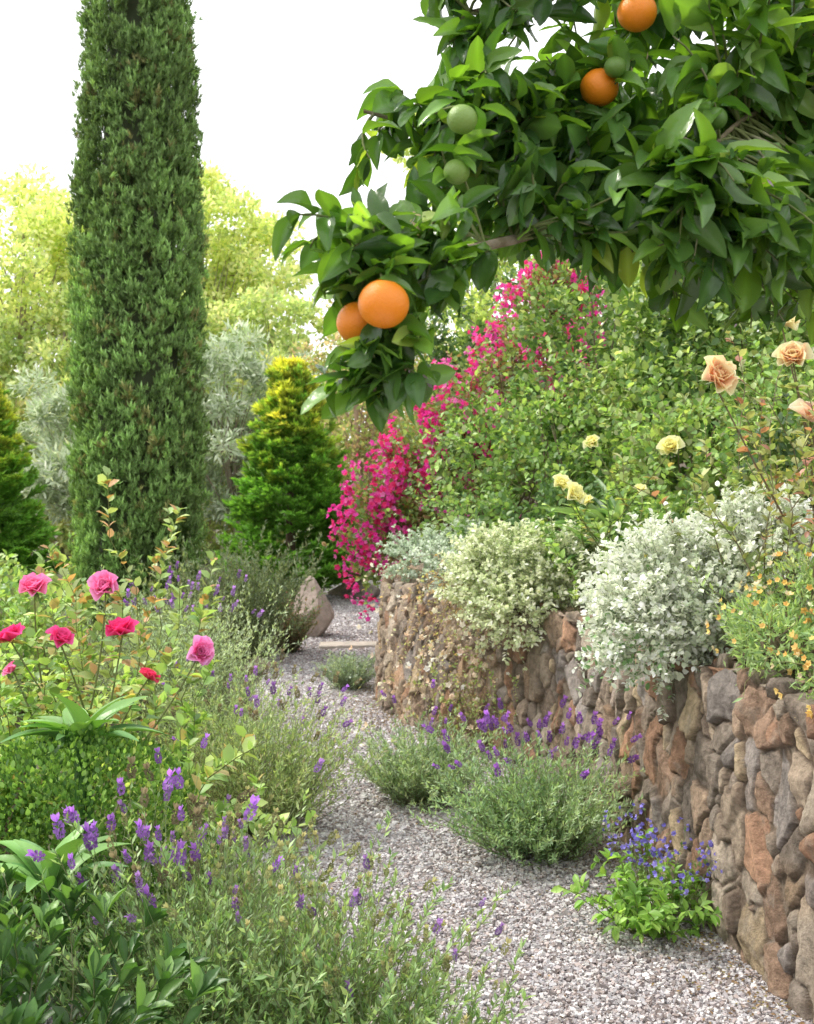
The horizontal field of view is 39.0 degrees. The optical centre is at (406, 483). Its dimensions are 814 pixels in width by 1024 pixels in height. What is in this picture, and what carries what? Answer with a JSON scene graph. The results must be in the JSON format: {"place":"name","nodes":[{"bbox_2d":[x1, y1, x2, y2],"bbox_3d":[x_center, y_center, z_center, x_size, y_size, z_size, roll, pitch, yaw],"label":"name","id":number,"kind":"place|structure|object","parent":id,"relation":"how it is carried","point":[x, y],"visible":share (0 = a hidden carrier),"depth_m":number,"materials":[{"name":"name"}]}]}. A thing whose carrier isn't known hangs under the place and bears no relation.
{"place":"outdoors","nodes":[
{"label":"outdoors","id":0,"kind":"place"},
{"bbox_2d":[0,497,376,1005],"bbox_3d":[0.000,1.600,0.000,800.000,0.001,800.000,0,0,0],"label":"ground","id":1,"kind":"structure","parent":0,"point":[90,683],"depth_m":9.33,"materials":[{"name":"soil"}]},
{"bbox_2d":[0,307,39,385],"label":"broadleaf tree","id":2,"kind":"object","parent":1,"relation":"on","point":[12,327],"visible":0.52,"depth_m":25.32,"materials":[{"name":"green plant"}]},
{"bbox_2d":[0,381,70,582],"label":"golden cypress shrub","id":3,"kind":"object","parent":1,"relation":"on","point":[22,537],"visible":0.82,"depth_m":15.41,"materials":[{"name":"green plant"}]},
{"bbox_2d":[0,280,74,555],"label":"broadleaf tree","id":4,"kind":"object","parent":1,"relation":"on","point":[43,349],"visible":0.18,"depth_m":25.10,"materials":[{"name":"green plant"}]},
{"bbox_2d":[0,532,107,717],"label":"green shrub","id":5,"kind":"object","parent":1,"relation":"on","point":[9,583],"visible":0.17,"depth_m":7.96,"materials":[{"name":"green plant"}]},
{"bbox_2d":[0,156,185,421],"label":"sunlit tree","id":6,"kind":"object","parent":1,"relation":"on","point":[44,226],"visible":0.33,"depth_m":25.92,"materials":[{"name":"green plant"}]},
{"bbox_2d":[0,591,205,772],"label":"rose bush","id":7,"kind":"object","parent":1,"relation":"on","point":[13,615],"visible":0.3,"depth_m":5.18,"materials":[{"name":"green plant"}]},
{"bbox_2d":[6,357,210,535],"bbox_3d":[-4.940,-0.563,18.676,3.716,4.326,2.665,0,0,0],"label":"silver willow tree","id":8,"kind":"object","parent":1,"relation":"on","point":[51,410],"visible":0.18,"depth_m":18.48,"materials":[{"name":"green plant"}]},
{"bbox_2d":[0,723,219,1021],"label":"clipped box shrub","id":9,"kind":"object","parent":1,"relation":"on","point":[21,817],"visible":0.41,"depth_m":3.44,"materials":[{"name":"green plant"}]},
{"bbox_2d":[30,466,223,830],"bbox_3d":[-1.291,0.714,5.167,0.913,1.579,1.253,0,0,0],"label":"rose bush","id":10,"kind":"object","parent":1,"relation":"on","point":[80,662],"visible":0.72,"depth_m":5.05,"materials":[{"name":"green plant"}]},
{"bbox_2d":[62,0,214,648],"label":"italian cypress tree","id":11,"kind":"object","parent":1,"relation":"on","point":[134,335],"visible":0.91,"depth_m":10.59,"materials":[{"name":"green plant"}]},
{"bbox_2d":[0,570,316,903],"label":"pink rose bush","id":12,"kind":"object","parent":1,"relation":"on","point":[201,649],"visible":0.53,"depth_m":4.18,"materials":[{"name":"green plant"}]},
{"bbox_2d":[42,561,283,724],"bbox_3d":[-1.590,1.058,7.596,1.540,1.089,1.503,0,0,0],"label":"lavender bush","id":13,"kind":"object","parent":1,"relation":"on","point":[108,668],"visible":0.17,"depth_m":7.50,"materials":[{"name":"green plant"}]},
{"bbox_2d":[88,570,256,660],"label":"rosemary bush","id":14,"kind":"object","parent":1,"relation":"on","point":[169,594],"visible":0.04,"depth_m":9.55,"materials":[{"name":"green plant"}]},
{"bbox_2d":[86,569,307,739],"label":"lavender bush","id":15,"kind":"object","parent":1,"relation":"on","point":[222,651],"visible":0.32,"depth_m":7.04,"materials":[{"name":"green plant"}]},
{"bbox_2d":[185,224,230,285],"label":"sunlit tree","id":16,"kind":"object","parent":1,"relation":"on","point":[210,228],"visible":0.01,"depth_m":29.74,"materials":[{"name":"green plant"}]},
{"bbox_2d":[176,288,255,547],"bbox_3d":[-5.221,-1.478,25.564,3.879,6.156,3.104,0,0,0],"label":"broadleaf tree","id":17,"kind":"object","parent":1,"relation":"on","point":[219,316],"visible":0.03,"depth_m":25.10,"materials":[{"name":"green plant"}]},
{"bbox_2d":[125,519,330,666],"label":"rosemary bush","id":18,"kind":"object","parent":1,"relation":"on","point":[257,596],"visible":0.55,"depth_m":10.04,"materials":[{"name":"green plant"}]},
{"bbox_2d":[173,158,313,548],"bbox_3d":[-4.488,-3.129,27.932,5.091,9.459,3.697,0,0,0],"label":"sunlit tree","id":19,"kind":"object","parent":1,"relation":"on","point":[231,266],"visible":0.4,"depth_m":27.43,"materials":[{"name":"green plant"}]},
{"bbox_2d":[178,317,326,560],"bbox_3d":[-2.643,-0.542,18.729,3.141,4.285,2.288,0,0,-40],"label":"silver willow tree","id":20,"kind":"object","parent":1,"relation":"on","point":[231,458],"visible":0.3,"depth_m":18.27,"materials":[{"name":"green plant"}]},
{"bbox_2d":[205,282,342,536],"bbox_3d":[-2.781,-1.386,25.503,3.709,5.972,3.236,0,0,-43],"label":"broadleaf tree","id":21,"kind":"object","parent":1,"relation":"on","point":[257,307],"visible":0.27,"depth_m":24.98,"materials":[{"name":"green plant"}]},
{"bbox_2d":[214,354,378,598],"bbox_3d":[-1.493,-0.074,15.516,2.353,3.348,2.447,0,0,0],"label":"golden cypress shrub","id":22,"kind":"object","parent":1,"relation":"on","point":[289,442],"visible":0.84,"depth_m":15.10,"materials":[{"name":"green plant"}]},
{"bbox_2d":[0,350,800,562],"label":"background hedge","id":23,"kind":"object","parent":1,"relation":"on","point":[63,528],"visible":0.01,"depth_m":23.02,"materials":[{"name":"green plant"}]},
{"bbox_2d":[381,113,613,365],"bbox_3d":[2.184,-3.521,23.894,5.527,10.243,3.858,0,0,0],"label":"sunlit tree","id":24,"kind":"object","parent":1,"relation":"on","point":[485,313],"visible":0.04,"depth_m":22.99,"materials":[{"name":"green plant"}]},
{"bbox_2d":[287,299,455,580],"bbox_3d":[-0.427,-0.689,18.139,2.904,4.578,2.222,0,0,0],"label":"crape myrtle tree","id":25,"kind":"object","parent":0,"point":[362,449],"visible":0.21,"depth_m":17.78,"materials":[{"name":"green plant"}]},
{"bbox_2d":[0,0,789,486],"label":"sky","id":26,"kind":"structure","parent":0,"point":[284,82],"materials":[{"name":"white"}]},
{"bbox_2d":[45,580,813,1023],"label":"gravel path","id":27,"kind":"structure","parent":0,"point":[514,912],"depth_m":4.09,"materials":[{"name":"grey gravel"}]},
{"bbox_2d":[0,819,130,1023],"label":"clivia plant","id":28,"kind":"object","parent":27,"relation":"on","point":[28,869],"visible":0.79,"depth_m":3.02,"materials":[{"name":"green plant"}]},
{"bbox_2d":[0,692,170,961],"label":"clivia plant","id":29,"kind":"object","parent":27,"relation":"on","point":[75,716],"visible":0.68,"depth_m":3.62,"materials":[{"name":"green plant"}]},
{"bbox_2d":[6,733,310,1023],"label":"lavender bush","id":30,"kind":"object","parent":27,"relation":"on","point":[194,855],"visible":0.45,"depth_m":3.06,"materials":[{"name":"green plant"}]},
{"bbox_2d":[0,862,329,1023],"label":"glossy leaf shrub","id":31,"kind":"object","parent":27,"relation":"on","point":[23,967],"visible":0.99,"depth_m":2.49,"materials":[{"name":"green plant"}]},
{"bbox_2d":[0,757,409,1023],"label":"lavender bush","id":32,"kind":"object","parent":27,"relation":"on","point":[233,994],"visible":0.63,"depth_m":2.87,"materials":[{"name":"green plant"}]},
{"bbox_2d":[71,786,340,968],"bbox_3d":[-0.647,1.272,3.744,0.781,0.660,0.930,0,0,31],"label":"lavender bush","id":33,"kind":"object","parent":27,"relation":"on","point":[267,806],"visible":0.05,"depth_m":3.79,"materials":[{"name":"green plant"}]},
{"bbox_2d":[116,642,315,772],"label":"lavender bush","id":34,"kind":"object","parent":27,"relation":"on","point":[201,703],"visible":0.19,"depth_m":5.98,"materials":[{"name":"green plant"}]},
{"bbox_2d":[178,832,253,855],"bbox_3d":[-0.848,1.585,5.000,0.363,0.071,0.272,0,0,-10],"label":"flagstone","id":35,"kind":"object","parent":27,"relation":"on","point":[242,842],"visible":0.06,"depth_m":5.00,"materials":[{"name":"stone"}]},
{"bbox_2d":[241,656,276,671],"bbox_3d":[-1.272,1.577,9.877,0.305,0.196,0.234,0,0,0],"label":"boulder","id":36,"kind":"object","parent":27,"relation":"on","point":[256,662],"visible":0.3,"depth_m":9.85,"materials":[{"name":"stone"}]},
{"bbox_2d":[226,865,293,895],"bbox_3d":[-0.625,1.585,4.551,0.344,0.070,0.270,0,0,-9],"label":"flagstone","id":37,"kind":"object","parent":27,"relation":"on","point":[258,871],"visible":0.06,"depth_m":4.56,"materials":[{"name":"stone"}]},
{"bbox_2d":[142,648,404,836],"bbox_3d":[-0.621,1.194,5.335,1.135,0.839,1.176,0,0,37],"label":"lavender bush","id":38,"kind":"object","parent":27,"relation":"on","point":[285,775],"visible":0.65,"depth_m":5.22,"materials":[{"name":"green plant"}]},
{"bbox_2d":[273,598,321,653],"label":"rosemary bush","id":39,"kind":"object","parent":27,"relation":"on","point":[301,632],"visible":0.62,"depth_m":10.72,"materials":[{"name":"green plant"}]},
{"bbox_2d":[265,904,335,938],"bbox_3d":[-0.416,1.585,4.121,0.337,0.071,0.268,0,0,0],"label":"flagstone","id":40,"kind":"object","parent":27,"relation":"on","point":[312,918],"visible":0.03,"depth_m":4.12,"materials":[{"name":"stone"}]},
{"bbox_2d":[293,576,333,636],"bbox_3d":[-0.991,1.369,11.999,0.474,0.811,0.349,0,0,17],"label":"boulder","id":41,"kind":"object","parent":27,"relation":"on","point":[325,618],"visible":0.59,"depth_m":11.88,"materials":[{"name":"stone"}]},
{"bbox_2d":[134,808,520,1023],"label":"lavender bush","id":42,"kind":"object","parent":27,"relation":"on","point":[322,958],"visible":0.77,"depth_m":2.91,"materials":[{"name":"green plant"}]},
{"bbox_2d":[328,583,347,595],"bbox_3d":[-0.852,1.530,16.335,0.402,0.346,0.456,0,0,44],"label":"boulder","id":43,"kind":"object","parent":27,"relation":"on","point":[336,591],"visible":0.23,"depth_m":16.19,"materials":[{"name":"stone"}]},
{"bbox_2d":[310,650,375,690],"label":"lavender bush","id":44,"kind":"object","parent":27,"relation":"on","point":[351,671],"visible":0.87,"depth_m":8.82,"materials":[{"name":"green plant"}]},
{"bbox_2d":[306,954,382,994],"bbox_3d":[-0.239,1.585,3.684,0.332,0.071,0.246,0,0,0],"label":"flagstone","id":45,"kind":"object","parent":27,"relation":"on","point":[359,967],"depth_m":3.68,"materials":[{"name":"stone"}]},
{"bbox_2d":[319,641,375,648],"bbox_3d":[-0.554,1.587,11.205,0.617,0.066,0.307,0,0,-8],"label":"flagstone","id":46,"kind":"object","parent":27,"relation":"on","point":[343,645],"visible":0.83,"depth_m":11.11,"materials":[{"name":"stone"}]},
{"bbox_2d":[341,579,380,599],"bbox_3d":[-0.635,1.522,15.860,0.498,0.386,0.432,0,0,23],"label":"boulder","id":47,"kind":"object","parent":27,"relation":"on","point":[376,591],"visible":0.44,"depth_m":15.74,"materials":[{"name":"stone"}]},
{"bbox_2d":[264,895,535,1023],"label":"lavender bush","id":48,"kind":"object","parent":27,"relation":"on","point":[389,1012],"visible":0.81,"depth_m":2.82,"materials":[{"name":"green plant"}]},
{"bbox_2d":[338,679,509,811],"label":"lavender bush","id":49,"kind":"object","parent":27,"relation":"on","point":[397,780],"visible":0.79,"depth_m":5.65,"materials":[{"name":"green plant"}]},
{"bbox_2d":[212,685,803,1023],"bbox_3d":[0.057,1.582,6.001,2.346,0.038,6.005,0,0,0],"label":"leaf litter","id":50,"kind":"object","parent":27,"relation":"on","point":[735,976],"visible":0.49,"depth_m":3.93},
{"bbox_2d":[409,695,644,869],"bbox_3d":[0.557,1.260,4.951,0.981,0.700,1.120,0,0,30],"label":"lavender bush","id":51,"kind":"object","parent":27,"relation":"on","point":[540,822],"visible":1,"depth_m":4.84,"materials":[{"name":"green plant"}]},
{"bbox_2d":[373,563,813,1022],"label":"stone retaining wall","id":52,"kind":"structure","parent":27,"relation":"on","point":[734,782],"depth_m":4.31,"materials":[{"name":"brown stone"}]},
{"bbox_2d":[551,803,722,942],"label":"blue flower plant","id":53,"kind":"object","parent":27,"relation":"on","point":[643,917],"visible":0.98,"depth_m":4.06,"materials":[{"name":"green plant"}]},
{"bbox_2d":[402,449,776,648],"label":"garden bank","id":54,"kind":"structure","parent":0,"point":[683,464],"depth_m":10.40,"materials":[{"name":"soil"}]},
{"bbox_2d":[374,515,491,603],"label":"variegated euonymus shrub","id":55,"kind":"object","parent":54,"relation":"on","point":[435,544],"visible":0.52,"depth_m":8.15,"materials":[{"name":"green plant"}]},
{"bbox_2d":[349,554,519,759],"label":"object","id":56,"kind":"object","parent":54,"relation":"on","point":[446,683],"visible":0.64,"depth_m":6.74,"materials":[{"name":"green plant"}]},
{"bbox_2d":[316,251,606,621],"bbox_3d":[0.537,-0.579,10.995,2.820,3.767,1.478,0,0,0],"label":"bougainvillea shrub","id":57,"kind":"object","parent":54,"relation":"on","point":[399,461],"visible":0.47,"depth_m":10.82,"materials":[{"name":"pink plant"}]},
{"bbox_2d":[431,515,621,671],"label":"variegated euonymus shrub","id":58,"kind":"object","parent":54,"relation":"on","point":[513,585],"visible":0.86,"depth_m":6.44,"materials":[{"name":"green plant"}]},
{"bbox_2d":[272,0,813,432],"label":"orange tree","id":59,"kind":"object","parent":54,"relation":"on","point":[692,164],"visible":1,"depth_m":2.01,"materials":[{"name":"green plant"}]},
{"bbox_2d":[514,511,649,585],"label":"agapanthus plant","id":60,"kind":"object","parent":54,"relation":"on","point":[573,556],"visible":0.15,"depth_m":6.48,"materials":[{"name":"green plant"}]},
{"bbox_2d":[385,431,804,576],"bbox_3d":[1.003,0.186,7.739,1.475,1.096,3.636,0,0,-21],"label":"rose shrub","id":61,"kind":"object","parent":54,"relation":"on","point":[551,494],"visible":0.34,"depth_m":7.77,"materials":[{"name":"green plant"}]},
{"bbox_2d":[506,434,690,613],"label":"yellow rose bush","id":62,"kind":"object","parent":54,"relation":"on","point":[669,444],"visible":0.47,"depth_m":6.02,"materials":[{"name":"green plant"}]},
{"bbox_2d":[414,257,784,524],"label":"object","id":63,"kind":"object","parent":54,"relation":"on","point":[465,339],"visible":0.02,"depth_m":12.84,"materials":[{"name":"green plant"}]},
{"bbox_2d":[527,473,697,543],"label":"agapanthus plant","id":64,"kind":"object","parent":54,"relation":"on","point":[601,514],"visible":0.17,"depth_m":6.74,"materials":[{"name":"green plant"}]},
{"bbox_2d":[418,335,813,550],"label":"rose shrub","id":65,"kind":"object","parent":54,"relation":"on","point":[639,443],"visible":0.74,"depth_m":7.85,"materials":[{"name":"green plant"}]},
{"bbox_2d":[504,256,813,517],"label":"ivy hedge","id":66,"kind":"object","parent":54,"relation":"on","point":[649,324],"visible":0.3,"depth_m":8.03,"materials":[{"name":"green plant"}]},
{"bbox_2d":[568,481,813,720],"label":"variegated euonymus shrub","id":67,"kind":"object","parent":54,"relation":"on","point":[670,597],"visible":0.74,"depth_m":4.53,"materials":[{"name":"white plant"}]},
{"bbox_2d":[614,316,813,640],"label":"peach rose bush","id":68,"kind":"object","parent":54,"relation":"on","point":[719,373],"visible":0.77,"depth_m":4.34,"materials":[{"name":"green plant"}]},
{"bbox_2d":[676,323,808,409],"bbox_3d":[5.120,-1.592,11.649,4.817,4.386,3.086,0,0,-22],"label":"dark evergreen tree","id":69,"kind":"object","parent":54,"relation":"on","point":[737,341],"visible":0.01,"depth_m":11.26,"materials":[{"name":"green plant"}]},
{"bbox_2d":[686,380,813,574],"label":"dark leaf shrub","id":70,"kind":"object","parent":54,"relation":"on","point":[782,448],"visible":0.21,"depth_m":5.54,"materials":[{"name":"green plant"}]},
{"bbox_2d":[687,509,813,720],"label":"yellow flower shrub","id":71,"kind":"object","parent":54,"relation":"on","point":[789,623],"visible":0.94,"depth_m":4.01,"materials":[{"name":"green plant"}]}
]}

